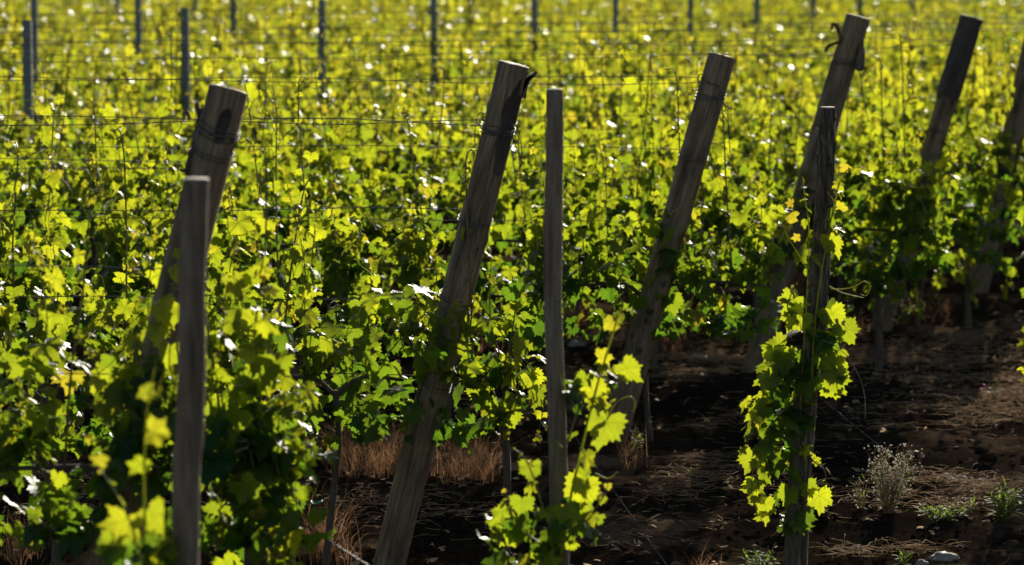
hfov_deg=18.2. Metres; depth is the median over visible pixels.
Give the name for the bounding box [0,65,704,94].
trellis wire
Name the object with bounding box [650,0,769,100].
grapevine
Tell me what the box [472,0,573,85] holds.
grapevine
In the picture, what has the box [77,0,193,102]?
grapevine
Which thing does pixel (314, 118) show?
trellis wire
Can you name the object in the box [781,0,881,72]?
grapevine
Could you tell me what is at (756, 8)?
steel post
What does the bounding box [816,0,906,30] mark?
grapevine
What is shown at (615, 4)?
steel post
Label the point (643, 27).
grapevine
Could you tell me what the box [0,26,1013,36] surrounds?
trellis wire
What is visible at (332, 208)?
trellis wire
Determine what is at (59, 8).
grapevine
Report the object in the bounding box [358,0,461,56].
grapevine
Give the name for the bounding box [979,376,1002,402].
thistle
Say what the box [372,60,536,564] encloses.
wooden post
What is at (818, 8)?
grapevine
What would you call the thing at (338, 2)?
grapevine
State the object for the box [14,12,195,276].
grapevine
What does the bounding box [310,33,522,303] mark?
grapevine
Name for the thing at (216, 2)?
grapevine
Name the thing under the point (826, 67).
grapevine
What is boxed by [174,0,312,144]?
grapevine
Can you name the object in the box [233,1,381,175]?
grapevine
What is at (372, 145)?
trellis wire
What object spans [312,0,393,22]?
grapevine
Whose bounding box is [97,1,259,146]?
grapevine
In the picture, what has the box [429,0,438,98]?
steel post
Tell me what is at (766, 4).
grapevine
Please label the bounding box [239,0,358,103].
grapevine
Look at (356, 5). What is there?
grapevine
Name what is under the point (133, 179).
grapevine
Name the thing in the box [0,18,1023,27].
trellis wire
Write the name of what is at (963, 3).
grapevine
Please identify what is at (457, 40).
trellis wire
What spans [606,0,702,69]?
grapevine
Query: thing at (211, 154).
wooden post
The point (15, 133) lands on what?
grapevine
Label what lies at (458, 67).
grapevine
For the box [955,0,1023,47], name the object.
grapevine
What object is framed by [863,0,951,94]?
grapevine
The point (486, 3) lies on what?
grapevine
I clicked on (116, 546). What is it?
grapevine
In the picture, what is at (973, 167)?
grapevine
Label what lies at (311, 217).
trellis wire
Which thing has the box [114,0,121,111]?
steel post
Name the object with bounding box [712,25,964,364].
grapevine
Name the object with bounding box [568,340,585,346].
stone
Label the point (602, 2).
grapevine
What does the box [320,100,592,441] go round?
grapevine
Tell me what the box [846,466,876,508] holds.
flowering weed
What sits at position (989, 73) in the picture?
grapevine
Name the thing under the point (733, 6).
grapevine
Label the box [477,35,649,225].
grapevine
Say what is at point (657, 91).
grapevine
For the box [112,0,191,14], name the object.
grapevine
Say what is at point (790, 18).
grapevine
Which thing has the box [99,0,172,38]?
grapevine
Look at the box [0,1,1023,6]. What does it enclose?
trellis wire
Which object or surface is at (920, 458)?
guy wire
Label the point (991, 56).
grapevine
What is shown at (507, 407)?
grapevine
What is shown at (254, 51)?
grapevine
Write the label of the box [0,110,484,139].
trellis wire
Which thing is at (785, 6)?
grapevine
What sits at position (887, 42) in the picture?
grapevine
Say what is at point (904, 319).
green weed
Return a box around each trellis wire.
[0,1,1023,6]
[0,7,1023,15]
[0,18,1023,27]
[0,22,1023,31]
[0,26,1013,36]
[0,29,1023,37]
[0,37,952,51]
[0,37,955,52]
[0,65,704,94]
[0,77,702,89]
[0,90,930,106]
[0,106,808,126]
[0,107,483,142]
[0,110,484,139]
[0,135,683,149]
[0,154,190,180]
[0,162,189,191]
[0,176,800,180]
[0,194,462,224]
[0,263,163,276]
[0,296,440,299]
[0,373,109,374]
[1,373,412,376]
[4,151,923,154]
[5,279,645,283]
[10,216,611,220]
[11,46,837,67]
[12,462,100,466]
[15,11,1006,21]
[18,229,771,233]
[65,49,832,61]
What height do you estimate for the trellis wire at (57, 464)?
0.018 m
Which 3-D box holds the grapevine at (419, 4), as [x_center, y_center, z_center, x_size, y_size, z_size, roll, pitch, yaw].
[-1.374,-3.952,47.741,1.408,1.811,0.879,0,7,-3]
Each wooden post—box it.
[84,84,247,564]
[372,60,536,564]
[607,52,735,442]
[740,13,869,372]
[870,14,982,331]
[969,39,1023,293]
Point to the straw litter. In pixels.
(1012, 392)
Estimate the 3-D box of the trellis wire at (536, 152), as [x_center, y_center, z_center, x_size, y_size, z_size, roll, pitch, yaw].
[-0.906,-0.751,18.714,6.620,0.032,0.055,0,7,0]
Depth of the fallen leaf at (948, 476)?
13.86 m
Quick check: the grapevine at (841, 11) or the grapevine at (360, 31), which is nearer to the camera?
the grapevine at (360, 31)
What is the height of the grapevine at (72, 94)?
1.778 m
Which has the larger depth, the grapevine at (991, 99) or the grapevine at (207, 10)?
the grapevine at (207, 10)
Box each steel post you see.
[21,20,34,262]
[29,0,39,179]
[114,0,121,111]
[134,0,142,74]
[179,8,190,131]
[192,0,198,32]
[229,0,237,71]
[317,0,326,210]
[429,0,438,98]
[530,0,539,125]
[611,0,619,52]
[642,0,647,29]
[686,0,694,51]
[752,0,759,49]
[809,0,816,65]
[857,0,862,16]
[909,0,914,21]
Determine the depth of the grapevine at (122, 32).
37.82 m
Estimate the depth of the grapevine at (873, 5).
51.59 m
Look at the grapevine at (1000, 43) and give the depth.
33.76 m
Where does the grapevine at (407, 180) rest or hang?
on the ground at (904, 522)
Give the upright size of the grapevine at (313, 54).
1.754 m
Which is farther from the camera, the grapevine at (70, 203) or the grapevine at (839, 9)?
the grapevine at (839, 9)
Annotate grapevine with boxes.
[0,0,53,101]
[0,0,70,148]
[0,0,98,94]
[0,0,98,108]
[0,0,113,132]
[0,8,104,173]
[0,24,212,369]
[0,33,57,197]
[0,42,174,306]
[0,83,155,397]
[0,120,226,564]
[0,134,338,564]
[1,0,26,24]
[1,0,73,34]
[1,1,22,45]
[2,0,69,31]
[2,0,75,44]
[5,0,73,122]
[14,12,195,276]
[34,7,201,190]
[38,0,101,33]
[38,0,113,16]
[38,0,113,66]
[42,0,194,136]
[48,0,121,23]
[49,0,167,92]
[52,0,132,39]
[55,0,154,52]
[57,0,132,20]
[65,0,155,69]
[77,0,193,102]
[78,241,319,564]
[81,71,388,345]
[85,0,201,92]
[89,358,179,564]
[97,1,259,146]
[98,0,210,108]
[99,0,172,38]
[99,0,196,67]
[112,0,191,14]
[129,22,337,249]
[142,0,255,94]
[143,0,205,30]
[143,0,212,55]
[149,0,237,55]
[156,0,253,77]
[156,48,385,303]
[166,148,502,564]
[171,0,261,28]
[172,4,348,240]
[173,0,239,15]
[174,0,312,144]
[176,19,367,256]
[179,0,284,73]
[182,0,248,22]
[192,0,286,135]
[196,0,338,133]
[197,0,295,136]
[202,0,279,23]
[209,0,293,57]
[227,0,309,39]
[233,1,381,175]
[237,0,299,16]
[238,0,326,36]
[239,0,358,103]
[242,2,345,70]
[257,0,304,29]
[268,0,344,31]
[273,0,364,95]
[274,0,392,91]
[282,0,414,113]
[297,0,368,45]
[301,0,448,214]
[305,0,392,61]
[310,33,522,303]
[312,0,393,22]
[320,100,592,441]
[323,16,493,290]
[326,0,398,30]
[329,0,453,125]
[342,0,406,79]
[343,0,430,58]
[348,0,450,89]
[348,17,518,223]
[349,46,586,361]
[352,1,525,232]
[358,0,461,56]
[363,0,418,10]
[365,0,455,42]
[375,0,466,88]
[386,0,466,31]
[388,0,475,46]
[389,0,455,34]
[400,0,505,109]
[402,0,480,35]
[409,0,518,82]
[425,256,547,555]
[426,0,566,149]
[428,0,487,13]
[430,0,555,126]
[437,0,566,102]
[439,0,521,38]
[445,0,546,63]
[455,0,519,15]
[462,0,545,34]
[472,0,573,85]
[474,9,638,199]
[474,309,642,564]
[475,0,552,49]
[477,17,707,324]
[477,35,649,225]
[487,0,552,16]
[499,0,559,14]
[510,0,634,115]
[515,0,608,80]
[517,60,809,441]
[520,5,660,224]
[523,0,598,41]
[529,0,591,19]
[530,0,611,83]
[538,0,626,62]
[538,0,640,63]
[539,0,622,27]
[547,11,680,157]
[550,0,610,17]
[557,0,686,134]
[557,1,681,79]
[562,0,660,102]
[563,41,761,367]
[581,0,667,38]
[586,0,655,16]
[603,0,697,80]
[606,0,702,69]
[618,0,693,26]
[618,7,787,251]
[619,0,730,109]
[622,0,790,172]
[622,12,783,249]
[625,0,721,53]
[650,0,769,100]
[651,0,719,22]
[653,0,761,73]
[664,0,803,133]
[665,36,863,323]
[668,10,824,185]
[670,0,761,43]
[683,0,732,17]
[683,0,753,42]
[693,0,762,37]
[696,0,791,74]
[705,0,791,52]
[712,0,806,43]
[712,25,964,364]
[722,0,792,22]
[727,0,835,114]
[736,162,870,564]
[741,0,855,99]
[746,0,830,39]
[751,10,926,224]
[756,0,837,81]
[759,0,841,43]
[766,0,839,25]
[774,22,947,268]
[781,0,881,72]
[783,0,925,134]
[786,4,969,261]
[787,0,855,18]
[788,0,887,72]
[789,0,879,44]
[798,0,936,181]
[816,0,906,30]
[816,0,949,113]
[828,0,896,40]
[834,49,1023,328]
[836,128,947,371]
[838,0,908,23]
[851,0,924,19]
[858,0,972,98]
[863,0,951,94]
[865,0,952,75]
[870,0,927,9]
[874,1,957,39]
[881,0,957,70]
[894,0,984,34]
[897,0,977,23]
[900,0,1017,130]
[913,0,1023,233]
[915,0,978,46]
[916,11,1022,154]
[919,0,991,13]
[919,17,1023,264]
[925,0,1023,110]
[931,0,1022,94]
[932,122,1018,327]
[936,0,1006,14]
[937,0,1021,85]
[939,24,1023,219]
[950,0,1023,61]
[954,0,1023,51]
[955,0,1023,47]
[962,0,1023,33]
[968,0,1023,23]
[982,0,1022,20]
[989,0,1022,34]
[1015,209,1023,381]
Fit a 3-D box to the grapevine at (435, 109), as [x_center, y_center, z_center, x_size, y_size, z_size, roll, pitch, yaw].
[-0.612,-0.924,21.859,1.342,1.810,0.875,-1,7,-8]
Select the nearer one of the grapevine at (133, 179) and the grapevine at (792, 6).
the grapevine at (133, 179)
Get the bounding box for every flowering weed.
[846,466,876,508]
[864,442,922,513]
[938,490,984,517]
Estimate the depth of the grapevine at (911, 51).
20.59 m
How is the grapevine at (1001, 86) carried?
on the ground at (904, 522)
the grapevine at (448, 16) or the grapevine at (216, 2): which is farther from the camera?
the grapevine at (448, 16)
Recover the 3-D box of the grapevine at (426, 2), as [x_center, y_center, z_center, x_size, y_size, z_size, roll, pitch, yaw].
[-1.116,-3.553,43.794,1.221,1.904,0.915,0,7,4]
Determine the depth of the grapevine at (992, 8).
43.79 m
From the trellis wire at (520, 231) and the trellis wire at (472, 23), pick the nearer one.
the trellis wire at (520, 231)
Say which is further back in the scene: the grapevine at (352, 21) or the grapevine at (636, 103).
the grapevine at (352, 21)
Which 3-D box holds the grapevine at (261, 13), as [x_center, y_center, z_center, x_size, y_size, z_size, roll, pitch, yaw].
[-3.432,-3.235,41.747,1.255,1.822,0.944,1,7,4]
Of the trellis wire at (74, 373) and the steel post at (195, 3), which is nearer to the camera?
the trellis wire at (74, 373)
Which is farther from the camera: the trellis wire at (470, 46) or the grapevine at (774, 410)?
the trellis wire at (470, 46)
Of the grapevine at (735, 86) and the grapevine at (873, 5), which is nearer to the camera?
the grapevine at (735, 86)
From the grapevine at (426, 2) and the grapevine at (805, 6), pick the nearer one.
the grapevine at (426, 2)
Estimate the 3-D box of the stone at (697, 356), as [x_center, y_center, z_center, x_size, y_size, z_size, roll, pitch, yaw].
[1.018,0.421,17.524,0.122,0.050,0.104,-3,7,-24]
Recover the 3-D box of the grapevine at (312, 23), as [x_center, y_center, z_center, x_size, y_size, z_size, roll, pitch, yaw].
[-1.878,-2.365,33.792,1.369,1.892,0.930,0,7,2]
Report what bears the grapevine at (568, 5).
on the ground at (904, 522)
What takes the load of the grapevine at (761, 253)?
on the ground at (904, 522)
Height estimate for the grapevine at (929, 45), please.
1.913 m
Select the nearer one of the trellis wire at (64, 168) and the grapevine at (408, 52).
the trellis wire at (64, 168)
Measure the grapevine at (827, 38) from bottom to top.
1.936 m
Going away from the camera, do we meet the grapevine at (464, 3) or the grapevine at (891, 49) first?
the grapevine at (891, 49)
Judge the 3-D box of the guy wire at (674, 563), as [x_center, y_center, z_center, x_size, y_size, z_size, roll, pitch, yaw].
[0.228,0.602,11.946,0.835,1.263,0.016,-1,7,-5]
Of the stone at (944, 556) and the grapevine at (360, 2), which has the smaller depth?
the stone at (944, 556)
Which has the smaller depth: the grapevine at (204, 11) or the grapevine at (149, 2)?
the grapevine at (204, 11)
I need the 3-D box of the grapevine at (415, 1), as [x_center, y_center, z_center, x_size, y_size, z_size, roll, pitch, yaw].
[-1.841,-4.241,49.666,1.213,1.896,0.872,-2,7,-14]
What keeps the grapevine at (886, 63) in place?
on the ground at (904, 522)
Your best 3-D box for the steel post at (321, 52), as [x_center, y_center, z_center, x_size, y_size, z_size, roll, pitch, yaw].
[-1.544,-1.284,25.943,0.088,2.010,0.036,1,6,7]
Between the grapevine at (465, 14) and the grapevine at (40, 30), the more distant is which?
the grapevine at (465, 14)
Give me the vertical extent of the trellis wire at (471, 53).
0.126 m
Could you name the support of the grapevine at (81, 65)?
on the ground at (904, 522)
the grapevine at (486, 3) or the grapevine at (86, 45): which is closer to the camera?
the grapevine at (86, 45)
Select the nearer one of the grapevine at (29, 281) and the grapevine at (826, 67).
the grapevine at (29, 281)
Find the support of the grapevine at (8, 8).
on the ground at (904, 522)
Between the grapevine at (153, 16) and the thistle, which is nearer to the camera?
the thistle
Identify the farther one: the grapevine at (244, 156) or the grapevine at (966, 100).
the grapevine at (966, 100)
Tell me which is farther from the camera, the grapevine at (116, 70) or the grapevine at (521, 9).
the grapevine at (521, 9)
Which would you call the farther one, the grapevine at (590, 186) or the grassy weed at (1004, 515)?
the grapevine at (590, 186)
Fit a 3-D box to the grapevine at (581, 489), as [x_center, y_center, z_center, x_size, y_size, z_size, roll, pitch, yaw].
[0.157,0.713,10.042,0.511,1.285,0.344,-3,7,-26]
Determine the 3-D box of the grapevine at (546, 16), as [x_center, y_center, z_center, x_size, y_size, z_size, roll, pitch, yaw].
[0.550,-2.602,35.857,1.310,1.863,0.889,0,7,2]
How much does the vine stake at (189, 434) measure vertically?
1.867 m
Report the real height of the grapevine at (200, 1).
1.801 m
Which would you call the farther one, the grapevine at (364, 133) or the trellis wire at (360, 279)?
the grapevine at (364, 133)
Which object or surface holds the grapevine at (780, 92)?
on the ground at (904, 522)
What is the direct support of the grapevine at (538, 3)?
on the ground at (904, 522)
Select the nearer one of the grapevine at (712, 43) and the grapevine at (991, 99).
the grapevine at (991, 99)
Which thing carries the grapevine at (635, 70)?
on the ground at (904, 522)
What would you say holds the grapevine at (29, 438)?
on the ground at (904, 522)
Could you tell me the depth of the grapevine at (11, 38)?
25.79 m
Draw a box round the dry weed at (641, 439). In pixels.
[624,421,651,454]
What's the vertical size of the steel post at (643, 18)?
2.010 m
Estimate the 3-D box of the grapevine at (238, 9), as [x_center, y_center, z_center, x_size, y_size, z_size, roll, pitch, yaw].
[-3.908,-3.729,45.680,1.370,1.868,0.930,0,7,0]
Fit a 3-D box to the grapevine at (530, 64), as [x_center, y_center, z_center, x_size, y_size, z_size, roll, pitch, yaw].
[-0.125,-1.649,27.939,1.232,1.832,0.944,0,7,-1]
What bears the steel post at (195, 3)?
on the ground at (904, 522)
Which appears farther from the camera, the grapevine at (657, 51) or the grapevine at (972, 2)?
the grapevine at (972, 2)
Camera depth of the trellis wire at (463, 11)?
23.83 m
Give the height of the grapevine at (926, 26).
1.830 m
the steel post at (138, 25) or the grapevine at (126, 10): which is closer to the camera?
the steel post at (138, 25)
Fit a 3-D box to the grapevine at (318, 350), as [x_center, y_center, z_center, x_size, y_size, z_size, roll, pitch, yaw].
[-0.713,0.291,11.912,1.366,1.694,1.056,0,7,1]
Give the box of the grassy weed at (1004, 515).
[984,475,1023,522]
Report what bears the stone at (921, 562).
on the ground at (904, 522)
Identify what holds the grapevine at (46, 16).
on the ground at (904, 522)
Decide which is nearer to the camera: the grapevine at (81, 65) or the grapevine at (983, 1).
the grapevine at (81, 65)
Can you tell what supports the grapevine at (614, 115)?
on the ground at (904, 522)
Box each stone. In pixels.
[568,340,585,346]
[689,355,709,359]
[915,559,928,564]
[927,551,958,561]
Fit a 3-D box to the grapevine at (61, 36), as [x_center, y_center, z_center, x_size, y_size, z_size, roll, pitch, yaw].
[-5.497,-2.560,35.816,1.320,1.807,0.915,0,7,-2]
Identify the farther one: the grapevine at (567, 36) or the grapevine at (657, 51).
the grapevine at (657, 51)
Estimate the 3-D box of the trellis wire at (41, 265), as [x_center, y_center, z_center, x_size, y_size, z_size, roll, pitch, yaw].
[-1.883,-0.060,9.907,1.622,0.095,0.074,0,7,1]
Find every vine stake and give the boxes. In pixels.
[171,177,208,564]
[543,88,569,564]
[797,106,836,564]
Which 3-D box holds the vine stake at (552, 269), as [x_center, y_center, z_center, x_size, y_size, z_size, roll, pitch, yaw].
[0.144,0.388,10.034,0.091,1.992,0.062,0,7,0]
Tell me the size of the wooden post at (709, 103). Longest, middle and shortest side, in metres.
1.983 x 0.246 x 0.150 m
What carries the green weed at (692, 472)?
on the ground at (904, 522)
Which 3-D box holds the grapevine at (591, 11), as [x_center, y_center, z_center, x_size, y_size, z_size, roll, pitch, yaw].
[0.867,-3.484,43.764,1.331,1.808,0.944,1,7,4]
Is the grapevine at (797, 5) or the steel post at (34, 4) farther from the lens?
the grapevine at (797, 5)
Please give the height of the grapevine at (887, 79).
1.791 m
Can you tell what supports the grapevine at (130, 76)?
on the ground at (904, 522)
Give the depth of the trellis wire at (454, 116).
17.00 m
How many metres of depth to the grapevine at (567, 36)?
31.76 m
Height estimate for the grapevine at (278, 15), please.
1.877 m
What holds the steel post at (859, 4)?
on the ground at (904, 522)
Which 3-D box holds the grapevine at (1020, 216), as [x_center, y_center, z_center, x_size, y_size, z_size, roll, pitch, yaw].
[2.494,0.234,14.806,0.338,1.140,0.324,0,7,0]
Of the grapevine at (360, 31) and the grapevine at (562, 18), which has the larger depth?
the grapevine at (562, 18)
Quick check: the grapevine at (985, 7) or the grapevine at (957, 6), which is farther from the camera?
the grapevine at (957, 6)
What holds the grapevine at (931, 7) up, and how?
on the ground at (904, 522)
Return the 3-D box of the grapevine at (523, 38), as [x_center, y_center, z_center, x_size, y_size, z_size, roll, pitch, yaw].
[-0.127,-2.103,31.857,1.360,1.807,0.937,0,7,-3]
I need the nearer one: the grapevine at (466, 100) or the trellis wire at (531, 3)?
the grapevine at (466, 100)
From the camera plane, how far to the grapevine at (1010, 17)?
41.70 m
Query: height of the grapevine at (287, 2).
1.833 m
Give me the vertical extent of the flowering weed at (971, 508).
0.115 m
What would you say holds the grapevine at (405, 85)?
on the ground at (904, 522)
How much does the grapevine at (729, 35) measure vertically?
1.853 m
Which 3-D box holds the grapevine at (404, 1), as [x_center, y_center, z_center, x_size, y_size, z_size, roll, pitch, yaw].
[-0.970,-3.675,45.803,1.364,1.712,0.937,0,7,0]
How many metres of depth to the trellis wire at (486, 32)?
20.57 m
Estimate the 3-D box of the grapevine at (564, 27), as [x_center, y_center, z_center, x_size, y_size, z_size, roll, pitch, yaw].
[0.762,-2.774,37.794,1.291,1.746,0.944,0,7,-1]
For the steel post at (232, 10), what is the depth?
31.79 m
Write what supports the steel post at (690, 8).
on the ground at (904, 522)
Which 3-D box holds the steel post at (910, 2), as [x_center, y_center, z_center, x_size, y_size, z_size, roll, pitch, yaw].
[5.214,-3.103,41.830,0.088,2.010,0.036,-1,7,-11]
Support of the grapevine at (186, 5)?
on the ground at (904, 522)
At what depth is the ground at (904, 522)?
14.80 m
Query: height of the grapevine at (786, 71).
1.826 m
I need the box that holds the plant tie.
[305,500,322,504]
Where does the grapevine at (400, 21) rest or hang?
on the ground at (904, 522)
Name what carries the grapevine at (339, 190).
on the ground at (904, 522)
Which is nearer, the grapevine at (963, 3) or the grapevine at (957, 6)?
the grapevine at (957, 6)
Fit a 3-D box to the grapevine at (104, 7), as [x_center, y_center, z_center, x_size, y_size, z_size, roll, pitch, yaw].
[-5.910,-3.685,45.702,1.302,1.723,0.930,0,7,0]
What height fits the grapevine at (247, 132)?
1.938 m
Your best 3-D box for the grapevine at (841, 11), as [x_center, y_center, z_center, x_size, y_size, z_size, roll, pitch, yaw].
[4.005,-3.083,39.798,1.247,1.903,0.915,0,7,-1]
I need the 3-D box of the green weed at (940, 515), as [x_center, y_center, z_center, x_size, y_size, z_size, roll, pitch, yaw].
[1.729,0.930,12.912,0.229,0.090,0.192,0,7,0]
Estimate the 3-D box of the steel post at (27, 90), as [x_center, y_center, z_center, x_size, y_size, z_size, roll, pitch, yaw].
[-3.312,-0.796,21.962,0.088,2.010,0.038,1,7,3]
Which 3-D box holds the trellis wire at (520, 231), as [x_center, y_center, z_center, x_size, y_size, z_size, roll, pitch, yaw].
[-1.234,-0.267,17.078,5.378,0.032,0.054,0,7,1]
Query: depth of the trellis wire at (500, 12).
23.81 m
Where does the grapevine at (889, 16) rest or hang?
on the ground at (904, 522)
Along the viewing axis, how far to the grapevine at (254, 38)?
35.73 m
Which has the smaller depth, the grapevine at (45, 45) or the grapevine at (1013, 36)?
the grapevine at (45, 45)
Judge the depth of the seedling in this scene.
12.09 m
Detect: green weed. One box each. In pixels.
[687,466,700,474]
[741,543,779,564]
[898,302,915,327]
[912,501,967,523]
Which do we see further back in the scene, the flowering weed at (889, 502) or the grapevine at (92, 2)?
the grapevine at (92, 2)
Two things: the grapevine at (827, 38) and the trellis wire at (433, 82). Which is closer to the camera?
the trellis wire at (433, 82)
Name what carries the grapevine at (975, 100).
on the ground at (904, 522)
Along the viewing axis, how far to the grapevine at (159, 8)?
33.74 m
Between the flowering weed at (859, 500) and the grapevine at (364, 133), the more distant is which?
the grapevine at (364, 133)
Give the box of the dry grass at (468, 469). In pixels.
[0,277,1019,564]
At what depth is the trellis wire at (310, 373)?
11.91 m
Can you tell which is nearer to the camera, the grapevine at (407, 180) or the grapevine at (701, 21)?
the grapevine at (407, 180)
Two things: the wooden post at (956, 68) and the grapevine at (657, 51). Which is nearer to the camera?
the wooden post at (956, 68)
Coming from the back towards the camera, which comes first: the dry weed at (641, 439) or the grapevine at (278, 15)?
the grapevine at (278, 15)
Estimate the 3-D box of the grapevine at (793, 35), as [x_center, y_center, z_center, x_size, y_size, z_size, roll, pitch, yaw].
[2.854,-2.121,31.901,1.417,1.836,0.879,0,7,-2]
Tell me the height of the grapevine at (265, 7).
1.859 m
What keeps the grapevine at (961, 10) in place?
on the ground at (904, 522)
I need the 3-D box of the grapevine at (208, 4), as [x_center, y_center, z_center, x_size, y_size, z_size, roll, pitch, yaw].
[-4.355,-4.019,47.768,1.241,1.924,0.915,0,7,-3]
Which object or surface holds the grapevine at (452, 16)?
on the ground at (904, 522)
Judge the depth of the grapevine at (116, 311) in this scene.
11.84 m
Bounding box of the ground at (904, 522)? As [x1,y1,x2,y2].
[0,0,1023,564]
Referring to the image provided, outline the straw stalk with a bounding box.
[944,501,1006,510]
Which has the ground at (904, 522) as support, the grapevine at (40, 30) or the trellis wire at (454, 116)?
the grapevine at (40, 30)
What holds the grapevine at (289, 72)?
on the ground at (904, 522)
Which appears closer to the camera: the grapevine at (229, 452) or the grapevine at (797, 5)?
the grapevine at (229, 452)
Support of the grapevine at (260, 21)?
on the ground at (904, 522)
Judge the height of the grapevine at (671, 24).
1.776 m
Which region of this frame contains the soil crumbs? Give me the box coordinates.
[0,300,1023,564]
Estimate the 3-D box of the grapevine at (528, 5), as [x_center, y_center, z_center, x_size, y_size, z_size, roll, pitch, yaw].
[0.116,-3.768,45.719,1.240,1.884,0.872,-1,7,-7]
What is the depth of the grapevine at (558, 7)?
45.68 m
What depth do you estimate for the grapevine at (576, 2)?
41.75 m
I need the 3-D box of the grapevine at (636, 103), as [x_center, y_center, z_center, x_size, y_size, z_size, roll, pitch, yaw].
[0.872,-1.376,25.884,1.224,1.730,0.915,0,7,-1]
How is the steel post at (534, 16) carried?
on the ground at (904, 522)
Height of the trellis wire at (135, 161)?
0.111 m
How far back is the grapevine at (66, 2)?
49.68 m
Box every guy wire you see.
[229,476,368,564]
[472,291,680,564]
[670,274,921,471]
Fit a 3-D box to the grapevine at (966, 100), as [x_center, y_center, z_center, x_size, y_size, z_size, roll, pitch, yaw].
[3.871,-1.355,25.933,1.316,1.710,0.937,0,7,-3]
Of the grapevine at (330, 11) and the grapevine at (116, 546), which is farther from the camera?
the grapevine at (330, 11)
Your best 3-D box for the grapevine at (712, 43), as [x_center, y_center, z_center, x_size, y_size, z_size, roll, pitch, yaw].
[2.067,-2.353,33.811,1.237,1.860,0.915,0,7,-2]
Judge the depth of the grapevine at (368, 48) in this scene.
27.80 m
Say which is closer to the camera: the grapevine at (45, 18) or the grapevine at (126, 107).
the grapevine at (126, 107)
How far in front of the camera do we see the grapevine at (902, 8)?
37.77 m
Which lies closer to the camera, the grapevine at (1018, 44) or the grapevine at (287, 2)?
the grapevine at (1018, 44)
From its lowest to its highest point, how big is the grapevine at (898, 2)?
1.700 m
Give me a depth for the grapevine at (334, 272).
14.73 m
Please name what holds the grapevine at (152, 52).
on the ground at (904, 522)
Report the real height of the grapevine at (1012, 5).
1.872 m
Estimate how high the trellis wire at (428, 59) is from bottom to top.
0.108 m
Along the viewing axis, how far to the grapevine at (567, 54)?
29.79 m
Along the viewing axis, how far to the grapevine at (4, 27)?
37.69 m
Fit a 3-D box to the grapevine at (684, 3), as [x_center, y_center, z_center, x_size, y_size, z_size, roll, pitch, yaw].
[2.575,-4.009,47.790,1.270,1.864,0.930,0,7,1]
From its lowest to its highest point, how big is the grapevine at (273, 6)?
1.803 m
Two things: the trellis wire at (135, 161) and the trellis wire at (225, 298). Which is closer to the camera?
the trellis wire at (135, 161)
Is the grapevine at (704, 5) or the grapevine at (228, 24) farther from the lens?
the grapevine at (704, 5)
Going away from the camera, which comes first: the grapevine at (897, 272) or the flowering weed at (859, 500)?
the flowering weed at (859, 500)
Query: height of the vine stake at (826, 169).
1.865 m
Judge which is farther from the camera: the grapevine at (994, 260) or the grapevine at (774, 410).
the grapevine at (994, 260)
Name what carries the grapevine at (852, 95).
on the ground at (904, 522)
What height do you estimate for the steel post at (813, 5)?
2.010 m
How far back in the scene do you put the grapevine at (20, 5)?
43.72 m
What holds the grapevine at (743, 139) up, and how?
on the ground at (904, 522)
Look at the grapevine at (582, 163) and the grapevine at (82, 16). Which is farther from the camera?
the grapevine at (82, 16)
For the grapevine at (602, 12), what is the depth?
41.65 m
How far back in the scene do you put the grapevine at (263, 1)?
47.70 m
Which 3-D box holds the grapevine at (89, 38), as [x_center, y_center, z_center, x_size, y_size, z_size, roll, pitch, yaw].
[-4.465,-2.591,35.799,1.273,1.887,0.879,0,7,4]
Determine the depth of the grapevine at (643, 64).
27.79 m
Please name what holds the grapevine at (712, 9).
on the ground at (904, 522)
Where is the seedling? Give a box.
[894,548,911,564]
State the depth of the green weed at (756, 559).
11.97 m
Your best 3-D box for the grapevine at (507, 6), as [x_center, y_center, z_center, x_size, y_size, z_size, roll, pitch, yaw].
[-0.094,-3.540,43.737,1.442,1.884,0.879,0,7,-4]
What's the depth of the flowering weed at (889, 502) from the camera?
13.05 m
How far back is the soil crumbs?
13.27 m
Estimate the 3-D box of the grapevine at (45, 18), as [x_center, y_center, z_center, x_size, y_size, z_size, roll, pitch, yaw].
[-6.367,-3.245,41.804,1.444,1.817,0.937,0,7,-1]
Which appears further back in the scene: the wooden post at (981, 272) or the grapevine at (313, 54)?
the grapevine at (313, 54)
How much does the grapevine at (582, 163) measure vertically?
1.880 m
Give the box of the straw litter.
[0,296,1023,564]
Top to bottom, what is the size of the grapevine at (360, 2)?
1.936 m
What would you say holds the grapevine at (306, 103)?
on the ground at (904, 522)
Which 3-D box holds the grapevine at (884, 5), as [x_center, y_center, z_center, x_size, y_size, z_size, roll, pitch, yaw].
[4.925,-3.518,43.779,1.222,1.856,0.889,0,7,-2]
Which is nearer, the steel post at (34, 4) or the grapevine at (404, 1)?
the steel post at (34, 4)
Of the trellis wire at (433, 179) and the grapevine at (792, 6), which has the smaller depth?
the trellis wire at (433, 179)
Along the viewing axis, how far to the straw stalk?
13.08 m
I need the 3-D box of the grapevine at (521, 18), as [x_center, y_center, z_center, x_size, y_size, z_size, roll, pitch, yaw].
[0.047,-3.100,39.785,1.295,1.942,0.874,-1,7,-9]
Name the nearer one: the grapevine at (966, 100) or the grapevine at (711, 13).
the grapevine at (966, 100)
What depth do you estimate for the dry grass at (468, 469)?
14.01 m
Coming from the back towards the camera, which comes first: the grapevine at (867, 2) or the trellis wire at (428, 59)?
the grapevine at (867, 2)

